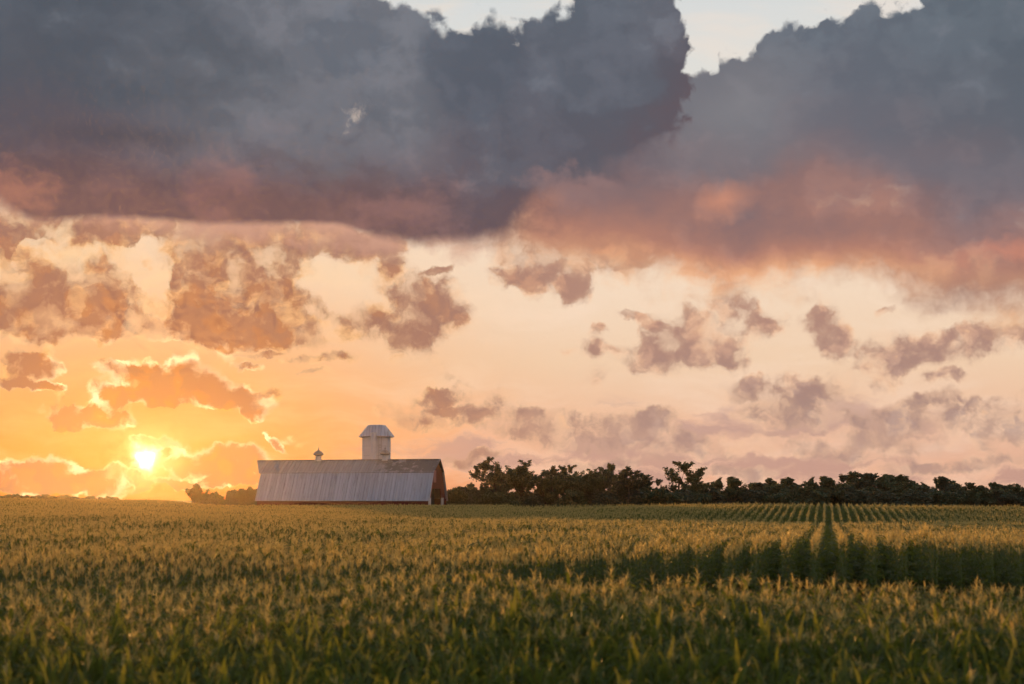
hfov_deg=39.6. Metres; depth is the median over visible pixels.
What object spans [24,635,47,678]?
corn plant
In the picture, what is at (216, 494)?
shrub
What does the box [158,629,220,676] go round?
corn plant
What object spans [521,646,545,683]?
corn plant
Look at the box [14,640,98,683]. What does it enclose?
corn plant
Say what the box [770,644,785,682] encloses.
corn plant
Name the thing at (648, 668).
corn plant
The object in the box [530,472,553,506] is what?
tree
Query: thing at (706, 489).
tree
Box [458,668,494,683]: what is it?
corn plant
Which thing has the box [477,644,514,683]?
corn plant
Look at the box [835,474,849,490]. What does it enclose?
tree
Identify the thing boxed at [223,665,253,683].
corn plant
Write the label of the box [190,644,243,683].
corn plant
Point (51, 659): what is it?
corn plant
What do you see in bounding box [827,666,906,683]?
corn plant
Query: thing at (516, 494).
shrub
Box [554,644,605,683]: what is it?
corn plant
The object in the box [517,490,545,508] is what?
shrub
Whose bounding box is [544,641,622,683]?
corn plant
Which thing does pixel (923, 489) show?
tree
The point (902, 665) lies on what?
corn plant
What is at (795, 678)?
corn plant
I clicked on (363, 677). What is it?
corn plant
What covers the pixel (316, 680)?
corn plant
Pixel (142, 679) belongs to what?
corn plant
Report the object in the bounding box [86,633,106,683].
corn plant
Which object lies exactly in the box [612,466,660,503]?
tree
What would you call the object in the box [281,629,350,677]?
corn plant
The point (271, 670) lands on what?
corn plant
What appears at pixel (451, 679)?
corn plant
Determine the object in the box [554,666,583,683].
corn plant
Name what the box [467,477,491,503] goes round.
tree
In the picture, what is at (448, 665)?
corn plant
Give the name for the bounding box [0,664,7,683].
corn plant
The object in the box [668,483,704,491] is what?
tree
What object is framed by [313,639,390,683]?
corn plant
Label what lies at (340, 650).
corn plant
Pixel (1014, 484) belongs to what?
tree
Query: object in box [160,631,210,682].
corn plant
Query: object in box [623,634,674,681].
corn plant
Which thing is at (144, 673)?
corn plant
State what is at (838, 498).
shrub
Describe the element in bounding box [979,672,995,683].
corn plant
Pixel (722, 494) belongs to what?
shrub
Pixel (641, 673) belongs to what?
corn plant
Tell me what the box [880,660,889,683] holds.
corn plant
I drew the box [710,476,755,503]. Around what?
tree
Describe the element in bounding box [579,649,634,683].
corn plant
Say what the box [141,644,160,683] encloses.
corn plant
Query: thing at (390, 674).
corn plant
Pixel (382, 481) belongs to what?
barn
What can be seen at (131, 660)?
corn plant
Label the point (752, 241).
sky
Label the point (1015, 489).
tree
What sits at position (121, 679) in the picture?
corn plant
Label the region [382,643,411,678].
corn plant
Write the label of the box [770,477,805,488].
tree
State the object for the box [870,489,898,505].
shrub
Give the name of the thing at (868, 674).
corn plant
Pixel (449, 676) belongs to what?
corn plant
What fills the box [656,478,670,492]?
tree
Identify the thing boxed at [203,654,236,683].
corn plant
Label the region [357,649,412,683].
corn plant
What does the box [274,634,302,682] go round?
corn plant
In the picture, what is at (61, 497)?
shrub
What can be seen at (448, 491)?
shrub
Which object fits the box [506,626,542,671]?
corn plant
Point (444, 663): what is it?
corn plant
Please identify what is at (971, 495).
tree
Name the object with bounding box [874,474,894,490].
tree
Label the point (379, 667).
corn plant
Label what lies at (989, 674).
corn plant
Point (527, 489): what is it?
tree
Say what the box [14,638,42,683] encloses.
corn plant
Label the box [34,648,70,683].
corn plant
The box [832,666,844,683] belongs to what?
corn plant
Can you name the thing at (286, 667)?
corn plant
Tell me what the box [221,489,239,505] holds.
shrub
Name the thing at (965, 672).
corn plant
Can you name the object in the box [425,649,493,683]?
corn plant
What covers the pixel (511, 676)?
corn plant
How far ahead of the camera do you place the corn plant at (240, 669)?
17.91 m
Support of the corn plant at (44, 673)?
on the ground
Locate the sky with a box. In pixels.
[0,0,1023,500]
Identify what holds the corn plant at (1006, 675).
on the ground
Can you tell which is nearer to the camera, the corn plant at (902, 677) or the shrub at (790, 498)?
the corn plant at (902, 677)
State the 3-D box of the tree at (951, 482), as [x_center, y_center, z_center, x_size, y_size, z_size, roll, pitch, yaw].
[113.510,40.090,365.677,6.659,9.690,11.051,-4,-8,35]
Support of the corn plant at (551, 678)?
on the ground
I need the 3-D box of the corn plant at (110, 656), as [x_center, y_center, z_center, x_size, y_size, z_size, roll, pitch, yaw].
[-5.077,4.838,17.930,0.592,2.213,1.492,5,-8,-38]
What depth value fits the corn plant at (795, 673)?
17.18 m
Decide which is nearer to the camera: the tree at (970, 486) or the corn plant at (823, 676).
the corn plant at (823, 676)
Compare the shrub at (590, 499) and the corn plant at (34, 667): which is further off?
the shrub at (590, 499)
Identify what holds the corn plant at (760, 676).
on the ground
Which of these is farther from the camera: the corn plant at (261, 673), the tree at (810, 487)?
the tree at (810, 487)
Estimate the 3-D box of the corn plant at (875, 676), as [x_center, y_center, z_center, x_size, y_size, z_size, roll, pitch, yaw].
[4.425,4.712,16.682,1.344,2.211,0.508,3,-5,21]
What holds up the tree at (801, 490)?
on the ground
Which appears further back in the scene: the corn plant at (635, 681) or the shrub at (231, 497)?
the shrub at (231, 497)
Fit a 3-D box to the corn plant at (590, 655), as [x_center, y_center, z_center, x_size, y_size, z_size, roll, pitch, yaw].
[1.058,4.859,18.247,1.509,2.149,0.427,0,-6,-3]
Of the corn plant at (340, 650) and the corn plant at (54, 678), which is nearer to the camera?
the corn plant at (54, 678)
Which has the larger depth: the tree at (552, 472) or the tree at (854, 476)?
the tree at (854, 476)
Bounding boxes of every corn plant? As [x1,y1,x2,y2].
[0,620,58,683]
[0,652,34,681]
[0,655,30,683]
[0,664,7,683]
[0,671,35,683]
[4,653,43,683]
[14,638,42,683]
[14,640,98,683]
[22,652,79,681]
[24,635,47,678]
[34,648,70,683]
[36,642,117,680]
[37,655,54,683]
[44,644,57,683]
[44,649,68,683]
[57,647,73,683]
[58,634,141,683]
[69,647,104,679]
[69,656,90,683]
[74,655,115,683]
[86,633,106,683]
[93,660,141,683]
[95,642,127,683]
[104,650,124,683]
[105,655,128,683]
[106,671,121,683]
[110,646,160,682]
[115,648,186,683]
[117,657,126,683]
[126,629,202,683]
[126,646,150,683]
[131,666,175,683]
[132,647,181,683]
[133,658,223,683]
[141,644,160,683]
[152,645,163,676]
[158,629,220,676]
[159,638,247,681]
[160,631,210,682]
[161,647,235,683]
[167,655,245,683]
[170,658,233,683]
[173,661,194,683]
[187,664,207,683]
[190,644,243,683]
[190,661,233,683]
[193,635,247,683]
[194,623,229,666]
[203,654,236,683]
[203,662,213,683]
[211,650,268,683]
[221,651,259,683]
[222,652,282,673]
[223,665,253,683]
[228,651,255,683]
[242,638,307,682]
[247,655,281,677]
[247,667,290,683]
[248,664,319,683]
[252,648,332,682]
[253,665,285,683]
[258,658,304,683]
[258,671,278,683]
[261,650,306,676]
[263,651,291,682]
[264,656,317,683]
[264,671,275,683]
[266,656,297,683]
[269,637,338,679]
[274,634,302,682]
[278,648,317,683]
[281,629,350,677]
[281,663,310,683]
[288,646,322,683]
[292,657,327,683]
[309,648,358,680]
[311,632,346,681]
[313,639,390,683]
[313,658,350,683]
[313,664,374,683]
[317,627,388,682]
[318,659,360,683]
[332,635,374,677]
[343,660,390,680]
[346,654,389,683]
[347,649,378,668]
[348,632,423,683]
[349,662,373,683]
[353,658,400,683]
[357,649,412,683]
[367,668,406,683]
[368,650,415,683]
[369,629,389,680]
[381,650,405,682]
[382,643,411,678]
[387,659,432,683]
[392,646,471,683]
[403,661,416,680]
[404,645,444,683]
[405,663,421,683]
[419,669,489,683]
[423,643,447,683]
[423,646,483,683]
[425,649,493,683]
[425,661,436,683]
[429,640,514,683]
[435,669,453,683]
[441,662,466,683]
[443,654,466,683]
[455,652,509,683]
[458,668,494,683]
[460,655,515,682]
[465,655,477,683]
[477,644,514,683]
[478,648,517,680]
[486,644,509,683]
[487,647,503,683]
[490,637,544,677]
[494,650,548,683]
[496,657,513,683]
[503,659,553,683]
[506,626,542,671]
[508,660,520,683]
[510,664,513,683]
[514,652,539,683]
[515,655,573,683]
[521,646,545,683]
[522,644,577,683]
[543,656,572,683]
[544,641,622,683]
[547,653,564,683]
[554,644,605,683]
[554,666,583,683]
[560,663,589,683]
[577,657,600,683]
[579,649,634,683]
[580,640,628,683]
[589,656,623,683]
[591,638,615,681]
[591,660,634,683]
[602,630,675,678]
[615,667,632,683]
[618,658,675,682]
[621,644,655,683]
[622,660,634,683]
[622,664,639,683]
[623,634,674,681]
[631,635,673,683]
[634,636,673,683]
[638,651,682,683]
[648,657,709,683]
[671,638,734,683]
[675,643,694,683]
[685,632,701,680]
[688,671,704,683]
[692,655,756,683]
[701,669,745,683]
[704,648,751,683]
[727,664,781,679]
[734,638,766,683]
[743,670,781,683]
[747,653,798,683]
[748,660,784,683]
[769,651,849,683]
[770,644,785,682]
[770,650,828,683]
[771,659,801,683]
[786,660,861,683]
[789,668,817,683]
[822,650,847,683]
[827,664,886,683]
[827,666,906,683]
[832,647,847,678]
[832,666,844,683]
[836,655,889,683]
[838,649,879,683]
[846,663,861,683]
[849,654,884,680]
[849,657,889,682]
[859,647,926,683]
[873,668,948,683]
[874,631,942,683]
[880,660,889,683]
[896,668,952,683]
[898,645,945,683]
[901,653,961,683]
[919,658,944,679]
[921,662,956,683]
[925,661,956,683]
[928,663,963,683]
[931,662,963,683]
[934,652,978,683]
[944,655,980,683]
[949,671,979,683]
[960,648,987,683]
[961,668,987,683]
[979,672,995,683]
[986,663,1004,683]
[990,645,1015,683]
[997,663,1011,683]
[1018,669,1022,683]
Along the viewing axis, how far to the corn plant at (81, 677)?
15.77 m
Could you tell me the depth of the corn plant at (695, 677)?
16.84 m
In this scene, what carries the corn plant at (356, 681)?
on the ground
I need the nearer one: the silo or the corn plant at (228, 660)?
the corn plant at (228, 660)
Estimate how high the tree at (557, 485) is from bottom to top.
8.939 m
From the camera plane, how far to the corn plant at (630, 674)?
16.76 m
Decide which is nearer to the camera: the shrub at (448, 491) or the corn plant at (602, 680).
the corn plant at (602, 680)
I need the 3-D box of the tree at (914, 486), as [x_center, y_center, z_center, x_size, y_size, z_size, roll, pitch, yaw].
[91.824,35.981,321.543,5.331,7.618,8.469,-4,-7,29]
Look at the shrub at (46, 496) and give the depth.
418.02 m
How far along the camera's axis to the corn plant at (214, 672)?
16.80 m
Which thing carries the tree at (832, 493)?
on the ground
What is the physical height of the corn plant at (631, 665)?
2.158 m
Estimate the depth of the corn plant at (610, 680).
18.43 m
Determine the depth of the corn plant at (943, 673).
16.82 m
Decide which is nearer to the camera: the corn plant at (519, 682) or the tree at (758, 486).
the corn plant at (519, 682)
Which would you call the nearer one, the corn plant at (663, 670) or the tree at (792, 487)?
the corn plant at (663, 670)
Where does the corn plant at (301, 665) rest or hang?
on the ground
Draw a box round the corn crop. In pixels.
[0,497,1023,683]
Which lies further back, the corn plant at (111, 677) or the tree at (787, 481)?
the tree at (787, 481)
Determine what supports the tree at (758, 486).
on the ground
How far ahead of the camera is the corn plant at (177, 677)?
16.23 m
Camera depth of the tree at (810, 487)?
320.88 m
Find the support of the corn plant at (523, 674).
on the ground
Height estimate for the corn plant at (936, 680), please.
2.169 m
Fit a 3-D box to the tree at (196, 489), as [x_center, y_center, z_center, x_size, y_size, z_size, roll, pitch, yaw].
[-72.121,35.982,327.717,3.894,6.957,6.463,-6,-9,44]
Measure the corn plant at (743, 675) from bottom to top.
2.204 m
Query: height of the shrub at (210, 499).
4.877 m
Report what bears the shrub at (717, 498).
on the ground
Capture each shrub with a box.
[0,494,12,498]
[35,494,56,498]
[56,495,74,499]
[195,493,208,503]
[199,495,221,505]
[209,491,223,503]
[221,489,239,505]
[224,488,246,502]
[235,486,255,504]
[446,488,453,504]
[448,486,468,504]
[460,485,475,504]
[478,488,521,506]
[512,491,519,499]
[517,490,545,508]
[538,491,555,507]
[552,489,588,507]
[587,490,598,505]
[591,490,625,506]
[615,490,644,506]
[639,489,672,505]
[643,488,685,505]
[673,489,700,505]
[675,489,712,504]
[704,488,724,505]
[716,490,741,498]
[721,491,752,504]
[743,489,770,504]
[764,489,804,504]
[802,490,830,505]
[830,490,847,506]
[840,488,870,507]
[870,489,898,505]
[893,489,932,507]
[928,490,969,506]
[949,489,985,506]
[976,490,1005,506]
[1002,491,1023,506]
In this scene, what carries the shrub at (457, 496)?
on the ground
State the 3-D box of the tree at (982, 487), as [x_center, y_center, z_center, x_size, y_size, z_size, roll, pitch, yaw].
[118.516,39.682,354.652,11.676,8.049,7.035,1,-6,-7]
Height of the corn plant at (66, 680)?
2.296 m
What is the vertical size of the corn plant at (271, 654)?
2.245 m
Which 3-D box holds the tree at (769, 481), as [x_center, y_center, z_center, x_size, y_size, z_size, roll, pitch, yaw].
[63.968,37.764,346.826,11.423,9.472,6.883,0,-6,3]
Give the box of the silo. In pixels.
[359,425,393,458]
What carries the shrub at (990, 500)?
on the ground
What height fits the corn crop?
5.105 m
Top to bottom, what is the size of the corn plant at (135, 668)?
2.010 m
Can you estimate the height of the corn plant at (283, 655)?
2.217 m
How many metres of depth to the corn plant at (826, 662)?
17.47 m
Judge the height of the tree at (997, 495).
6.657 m
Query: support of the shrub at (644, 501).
on the ground
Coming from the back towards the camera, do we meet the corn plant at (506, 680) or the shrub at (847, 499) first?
the shrub at (847, 499)
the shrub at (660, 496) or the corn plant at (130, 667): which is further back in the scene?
the shrub at (660, 496)
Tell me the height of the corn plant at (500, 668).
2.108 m
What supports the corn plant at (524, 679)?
on the ground
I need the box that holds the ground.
[177,501,1016,636]
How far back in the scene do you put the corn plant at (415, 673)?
17.48 m
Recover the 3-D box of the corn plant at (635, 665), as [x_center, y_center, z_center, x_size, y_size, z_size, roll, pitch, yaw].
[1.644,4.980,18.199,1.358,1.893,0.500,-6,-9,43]
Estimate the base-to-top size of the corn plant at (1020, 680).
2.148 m
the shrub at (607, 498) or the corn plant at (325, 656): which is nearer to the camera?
the corn plant at (325, 656)
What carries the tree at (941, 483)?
on the ground
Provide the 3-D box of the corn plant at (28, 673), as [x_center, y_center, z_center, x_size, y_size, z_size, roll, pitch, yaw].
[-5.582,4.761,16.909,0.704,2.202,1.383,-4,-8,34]
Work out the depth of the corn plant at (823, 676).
17.16 m
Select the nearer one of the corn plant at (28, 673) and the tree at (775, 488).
the corn plant at (28, 673)
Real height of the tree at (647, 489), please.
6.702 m
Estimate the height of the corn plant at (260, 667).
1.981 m
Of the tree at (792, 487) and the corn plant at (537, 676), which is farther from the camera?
the tree at (792, 487)
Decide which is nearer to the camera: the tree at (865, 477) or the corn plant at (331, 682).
the corn plant at (331, 682)
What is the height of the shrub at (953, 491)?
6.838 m
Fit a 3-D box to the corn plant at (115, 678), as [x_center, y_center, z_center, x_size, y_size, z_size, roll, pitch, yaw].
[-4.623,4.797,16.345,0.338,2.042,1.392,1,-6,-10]
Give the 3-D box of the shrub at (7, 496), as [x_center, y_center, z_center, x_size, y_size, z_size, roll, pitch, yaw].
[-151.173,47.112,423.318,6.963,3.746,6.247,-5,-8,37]
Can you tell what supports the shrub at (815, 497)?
on the ground
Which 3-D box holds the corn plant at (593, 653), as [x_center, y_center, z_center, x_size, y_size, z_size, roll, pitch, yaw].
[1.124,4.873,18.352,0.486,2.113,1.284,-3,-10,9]
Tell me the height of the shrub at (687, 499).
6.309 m
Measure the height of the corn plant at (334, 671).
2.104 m
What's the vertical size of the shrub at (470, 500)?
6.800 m
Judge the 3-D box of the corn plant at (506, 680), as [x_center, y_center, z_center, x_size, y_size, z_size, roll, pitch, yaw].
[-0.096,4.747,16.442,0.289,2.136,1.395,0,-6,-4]
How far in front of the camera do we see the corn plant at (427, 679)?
15.83 m
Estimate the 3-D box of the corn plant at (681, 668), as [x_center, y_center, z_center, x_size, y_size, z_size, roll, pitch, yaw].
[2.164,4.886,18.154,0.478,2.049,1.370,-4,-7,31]
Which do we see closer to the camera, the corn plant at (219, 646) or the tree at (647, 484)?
the corn plant at (219, 646)
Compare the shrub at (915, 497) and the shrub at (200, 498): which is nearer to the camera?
the shrub at (915, 497)
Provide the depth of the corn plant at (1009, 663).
16.92 m
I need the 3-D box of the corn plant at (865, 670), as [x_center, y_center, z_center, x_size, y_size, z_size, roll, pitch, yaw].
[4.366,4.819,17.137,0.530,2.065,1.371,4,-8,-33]
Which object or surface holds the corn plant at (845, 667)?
on the ground
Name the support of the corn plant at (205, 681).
on the ground
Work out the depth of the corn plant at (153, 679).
15.91 m
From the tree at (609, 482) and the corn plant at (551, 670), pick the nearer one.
the corn plant at (551, 670)
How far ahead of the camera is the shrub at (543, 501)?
315.33 m
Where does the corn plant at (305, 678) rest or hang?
on the ground
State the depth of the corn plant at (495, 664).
18.16 m
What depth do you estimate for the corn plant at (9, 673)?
16.37 m
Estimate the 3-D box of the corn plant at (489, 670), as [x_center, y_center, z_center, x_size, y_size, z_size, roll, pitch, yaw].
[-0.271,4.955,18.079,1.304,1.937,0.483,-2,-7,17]
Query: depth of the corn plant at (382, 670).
17.57 m
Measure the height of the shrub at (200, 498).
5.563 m
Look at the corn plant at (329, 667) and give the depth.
17.71 m
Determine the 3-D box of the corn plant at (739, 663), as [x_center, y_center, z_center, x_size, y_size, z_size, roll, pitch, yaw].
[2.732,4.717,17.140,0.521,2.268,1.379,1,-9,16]
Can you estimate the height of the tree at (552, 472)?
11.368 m
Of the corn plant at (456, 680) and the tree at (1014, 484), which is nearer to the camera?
the corn plant at (456, 680)
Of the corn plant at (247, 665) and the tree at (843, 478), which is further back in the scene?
the tree at (843, 478)
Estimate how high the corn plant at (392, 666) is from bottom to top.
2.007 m
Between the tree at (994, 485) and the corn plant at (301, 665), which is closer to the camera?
the corn plant at (301, 665)
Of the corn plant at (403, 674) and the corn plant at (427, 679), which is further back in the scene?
the corn plant at (403, 674)
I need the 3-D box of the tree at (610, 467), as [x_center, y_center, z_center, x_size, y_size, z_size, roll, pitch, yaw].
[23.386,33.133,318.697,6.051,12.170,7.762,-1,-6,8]
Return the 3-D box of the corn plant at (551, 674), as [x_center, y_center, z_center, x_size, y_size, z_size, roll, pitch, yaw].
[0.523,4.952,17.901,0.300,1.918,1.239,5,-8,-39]
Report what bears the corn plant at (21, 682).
on the ground
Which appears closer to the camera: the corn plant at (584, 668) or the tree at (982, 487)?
the corn plant at (584, 668)
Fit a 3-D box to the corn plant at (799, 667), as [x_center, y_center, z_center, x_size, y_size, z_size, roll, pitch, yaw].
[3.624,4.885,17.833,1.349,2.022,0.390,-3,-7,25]
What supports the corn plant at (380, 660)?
on the ground
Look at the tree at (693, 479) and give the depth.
309.03 m
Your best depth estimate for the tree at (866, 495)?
313.26 m
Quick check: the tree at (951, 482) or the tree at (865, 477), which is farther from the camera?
the tree at (951, 482)
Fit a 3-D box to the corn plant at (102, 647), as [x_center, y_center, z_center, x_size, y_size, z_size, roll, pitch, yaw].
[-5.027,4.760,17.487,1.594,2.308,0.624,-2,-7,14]
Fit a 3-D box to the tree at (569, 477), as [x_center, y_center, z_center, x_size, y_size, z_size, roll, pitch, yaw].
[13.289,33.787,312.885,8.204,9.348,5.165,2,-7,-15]
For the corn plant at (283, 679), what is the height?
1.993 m
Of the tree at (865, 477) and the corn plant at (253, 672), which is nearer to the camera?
the corn plant at (253, 672)
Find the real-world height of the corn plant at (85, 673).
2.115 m
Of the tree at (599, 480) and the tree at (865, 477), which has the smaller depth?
the tree at (599, 480)
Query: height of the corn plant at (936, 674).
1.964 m
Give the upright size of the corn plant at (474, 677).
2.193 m
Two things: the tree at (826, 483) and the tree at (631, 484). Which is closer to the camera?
the tree at (631, 484)
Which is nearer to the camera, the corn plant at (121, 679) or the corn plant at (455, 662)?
the corn plant at (121, 679)
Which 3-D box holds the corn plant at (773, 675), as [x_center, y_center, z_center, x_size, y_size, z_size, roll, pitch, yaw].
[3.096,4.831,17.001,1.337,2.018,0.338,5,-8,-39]
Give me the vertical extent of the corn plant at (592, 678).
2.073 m
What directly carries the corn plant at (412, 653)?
on the ground
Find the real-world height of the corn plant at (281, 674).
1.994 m
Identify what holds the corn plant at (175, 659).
on the ground
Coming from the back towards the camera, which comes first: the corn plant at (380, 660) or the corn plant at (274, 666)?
the corn plant at (380, 660)
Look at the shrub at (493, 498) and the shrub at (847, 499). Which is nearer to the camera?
the shrub at (493, 498)
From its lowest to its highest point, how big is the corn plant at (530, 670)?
2.099 m
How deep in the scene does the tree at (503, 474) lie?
307.95 m
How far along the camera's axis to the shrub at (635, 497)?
300.17 m
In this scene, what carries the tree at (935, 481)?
on the ground
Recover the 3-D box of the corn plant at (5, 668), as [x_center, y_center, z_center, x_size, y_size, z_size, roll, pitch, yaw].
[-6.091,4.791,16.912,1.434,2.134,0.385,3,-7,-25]
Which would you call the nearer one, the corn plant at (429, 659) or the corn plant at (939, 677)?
the corn plant at (939, 677)
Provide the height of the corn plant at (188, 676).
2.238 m
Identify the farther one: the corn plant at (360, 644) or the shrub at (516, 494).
the shrub at (516, 494)
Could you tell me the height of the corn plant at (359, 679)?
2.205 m
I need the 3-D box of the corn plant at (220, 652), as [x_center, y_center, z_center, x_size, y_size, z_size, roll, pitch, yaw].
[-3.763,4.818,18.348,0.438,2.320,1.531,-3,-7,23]
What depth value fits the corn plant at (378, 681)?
16.35 m
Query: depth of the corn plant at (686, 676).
16.69 m
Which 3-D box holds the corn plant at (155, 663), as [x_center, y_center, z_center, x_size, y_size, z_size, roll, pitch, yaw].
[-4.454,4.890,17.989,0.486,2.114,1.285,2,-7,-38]
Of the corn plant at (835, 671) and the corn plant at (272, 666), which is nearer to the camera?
the corn plant at (835, 671)
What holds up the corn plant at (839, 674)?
on the ground
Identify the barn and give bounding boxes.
[255,446,447,505]
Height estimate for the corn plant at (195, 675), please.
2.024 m
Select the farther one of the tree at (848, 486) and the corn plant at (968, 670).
the tree at (848, 486)
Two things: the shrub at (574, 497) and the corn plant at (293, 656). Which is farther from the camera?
the shrub at (574, 497)
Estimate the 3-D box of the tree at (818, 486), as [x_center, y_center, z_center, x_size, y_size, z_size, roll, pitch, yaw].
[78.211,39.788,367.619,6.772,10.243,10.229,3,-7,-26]
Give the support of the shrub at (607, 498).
on the ground
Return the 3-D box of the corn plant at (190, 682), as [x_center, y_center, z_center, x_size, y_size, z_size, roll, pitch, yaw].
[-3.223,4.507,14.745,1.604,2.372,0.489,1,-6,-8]
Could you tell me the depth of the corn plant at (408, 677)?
16.71 m
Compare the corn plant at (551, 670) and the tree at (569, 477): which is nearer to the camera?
the corn plant at (551, 670)
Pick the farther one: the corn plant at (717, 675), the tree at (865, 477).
the tree at (865, 477)
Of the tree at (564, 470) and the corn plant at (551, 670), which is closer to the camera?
the corn plant at (551, 670)
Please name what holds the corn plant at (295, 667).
on the ground
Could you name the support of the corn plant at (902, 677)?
on the ground
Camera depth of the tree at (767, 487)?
326.65 m
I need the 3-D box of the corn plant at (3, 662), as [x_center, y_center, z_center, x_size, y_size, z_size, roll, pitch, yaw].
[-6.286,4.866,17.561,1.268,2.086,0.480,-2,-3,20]
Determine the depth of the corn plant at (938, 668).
17.64 m
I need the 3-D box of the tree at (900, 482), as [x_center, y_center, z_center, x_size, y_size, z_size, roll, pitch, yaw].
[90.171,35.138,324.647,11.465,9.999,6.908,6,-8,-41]
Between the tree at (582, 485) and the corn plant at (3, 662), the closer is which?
the corn plant at (3, 662)
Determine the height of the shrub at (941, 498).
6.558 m
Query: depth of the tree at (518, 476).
302.61 m
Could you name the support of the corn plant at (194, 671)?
on the ground
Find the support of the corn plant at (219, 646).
on the ground
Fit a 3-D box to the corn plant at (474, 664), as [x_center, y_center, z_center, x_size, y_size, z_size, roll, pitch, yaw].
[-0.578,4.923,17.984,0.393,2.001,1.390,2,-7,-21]
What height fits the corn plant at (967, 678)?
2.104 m
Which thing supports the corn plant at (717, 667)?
on the ground
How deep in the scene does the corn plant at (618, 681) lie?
16.00 m
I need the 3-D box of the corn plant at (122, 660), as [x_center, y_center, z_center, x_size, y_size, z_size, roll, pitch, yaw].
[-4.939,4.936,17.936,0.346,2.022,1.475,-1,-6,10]
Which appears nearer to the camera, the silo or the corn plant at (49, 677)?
the corn plant at (49, 677)
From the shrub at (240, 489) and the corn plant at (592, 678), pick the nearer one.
the corn plant at (592, 678)
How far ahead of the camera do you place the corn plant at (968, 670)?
16.66 m
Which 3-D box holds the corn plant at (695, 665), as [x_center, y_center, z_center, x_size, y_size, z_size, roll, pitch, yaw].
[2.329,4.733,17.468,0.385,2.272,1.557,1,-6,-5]
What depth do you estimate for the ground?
50.20 m
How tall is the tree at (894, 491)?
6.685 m
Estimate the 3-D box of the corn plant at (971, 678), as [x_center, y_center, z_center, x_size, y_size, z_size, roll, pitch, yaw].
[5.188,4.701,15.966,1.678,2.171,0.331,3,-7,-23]
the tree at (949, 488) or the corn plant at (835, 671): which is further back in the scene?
the tree at (949, 488)
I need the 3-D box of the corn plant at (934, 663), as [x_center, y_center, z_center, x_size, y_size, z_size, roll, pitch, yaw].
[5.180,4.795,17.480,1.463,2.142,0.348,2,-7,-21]
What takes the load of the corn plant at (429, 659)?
on the ground
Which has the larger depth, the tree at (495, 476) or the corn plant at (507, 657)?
the tree at (495, 476)
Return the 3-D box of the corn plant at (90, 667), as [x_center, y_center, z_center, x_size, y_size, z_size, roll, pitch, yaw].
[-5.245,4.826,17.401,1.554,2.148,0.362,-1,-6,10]
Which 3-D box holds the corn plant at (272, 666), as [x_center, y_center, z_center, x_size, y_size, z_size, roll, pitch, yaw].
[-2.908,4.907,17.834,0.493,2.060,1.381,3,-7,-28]
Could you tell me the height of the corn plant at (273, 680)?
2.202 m
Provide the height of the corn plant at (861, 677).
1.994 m
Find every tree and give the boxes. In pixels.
[185,483,209,503]
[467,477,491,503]
[468,456,509,494]
[493,471,511,492]
[505,460,542,500]
[515,477,542,500]
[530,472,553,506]
[532,465,572,500]
[538,475,573,505]
[558,464,584,495]
[561,474,581,490]
[572,468,604,496]
[588,472,607,491]
[591,466,617,496]
[606,463,623,491]
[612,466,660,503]
[638,474,654,489]
[640,487,657,493]
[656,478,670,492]
[662,461,709,492]
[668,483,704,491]
[698,483,709,493]
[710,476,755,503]
[747,482,768,494]
[761,484,790,500]
[762,485,772,494]
[764,478,776,486]
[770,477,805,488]
[773,483,797,489]
[777,487,812,499]
[800,486,816,492]
[802,475,849,491]
[803,476,821,489]
[819,488,837,506]
[833,471,873,490]
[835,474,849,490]
[843,484,856,492]
[845,486,875,504]
[850,472,883,489]
[862,486,883,494]
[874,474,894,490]
[883,474,918,492]
[890,488,902,496]
[906,484,923,490]
[916,486,930,492]
[931,477,939,489]
[935,476,961,490]
[945,486,964,494]
[946,479,955,484]
[960,482,980,491]
[961,488,991,505]
[965,485,988,491]
[988,482,1007,489]
[992,489,1015,505]
[1006,483,1021,490]
[1010,486,1023,494]
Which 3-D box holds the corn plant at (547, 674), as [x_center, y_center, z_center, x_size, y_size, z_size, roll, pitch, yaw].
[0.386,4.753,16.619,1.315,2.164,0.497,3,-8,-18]
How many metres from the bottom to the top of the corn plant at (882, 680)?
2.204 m
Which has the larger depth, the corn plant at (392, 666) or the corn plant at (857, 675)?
the corn plant at (392, 666)
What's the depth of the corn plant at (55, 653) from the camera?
17.67 m
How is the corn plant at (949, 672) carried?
on the ground
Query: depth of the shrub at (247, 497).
317.85 m
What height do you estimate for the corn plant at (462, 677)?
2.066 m
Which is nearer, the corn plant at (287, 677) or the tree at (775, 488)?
the corn plant at (287, 677)
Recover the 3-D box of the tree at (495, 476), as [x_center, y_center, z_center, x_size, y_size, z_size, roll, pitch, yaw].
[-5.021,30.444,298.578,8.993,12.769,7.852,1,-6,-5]
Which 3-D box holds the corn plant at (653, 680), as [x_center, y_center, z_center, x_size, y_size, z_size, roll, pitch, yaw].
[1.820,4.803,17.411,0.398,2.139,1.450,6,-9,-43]
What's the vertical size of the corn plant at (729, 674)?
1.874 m
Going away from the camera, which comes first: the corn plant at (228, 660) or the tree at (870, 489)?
the corn plant at (228, 660)
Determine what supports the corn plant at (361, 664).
on the ground
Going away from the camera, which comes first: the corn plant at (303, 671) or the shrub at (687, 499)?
the corn plant at (303, 671)
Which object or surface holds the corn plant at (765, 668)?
on the ground
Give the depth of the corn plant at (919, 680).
16.12 m
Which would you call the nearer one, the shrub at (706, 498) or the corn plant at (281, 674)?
the corn plant at (281, 674)
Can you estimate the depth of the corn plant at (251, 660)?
18.06 m
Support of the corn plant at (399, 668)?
on the ground
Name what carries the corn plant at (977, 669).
on the ground
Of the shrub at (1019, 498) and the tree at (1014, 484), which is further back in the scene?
the tree at (1014, 484)
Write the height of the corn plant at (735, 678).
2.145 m
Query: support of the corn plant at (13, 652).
on the ground
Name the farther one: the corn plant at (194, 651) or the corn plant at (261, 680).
the corn plant at (194, 651)
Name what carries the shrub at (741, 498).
on the ground

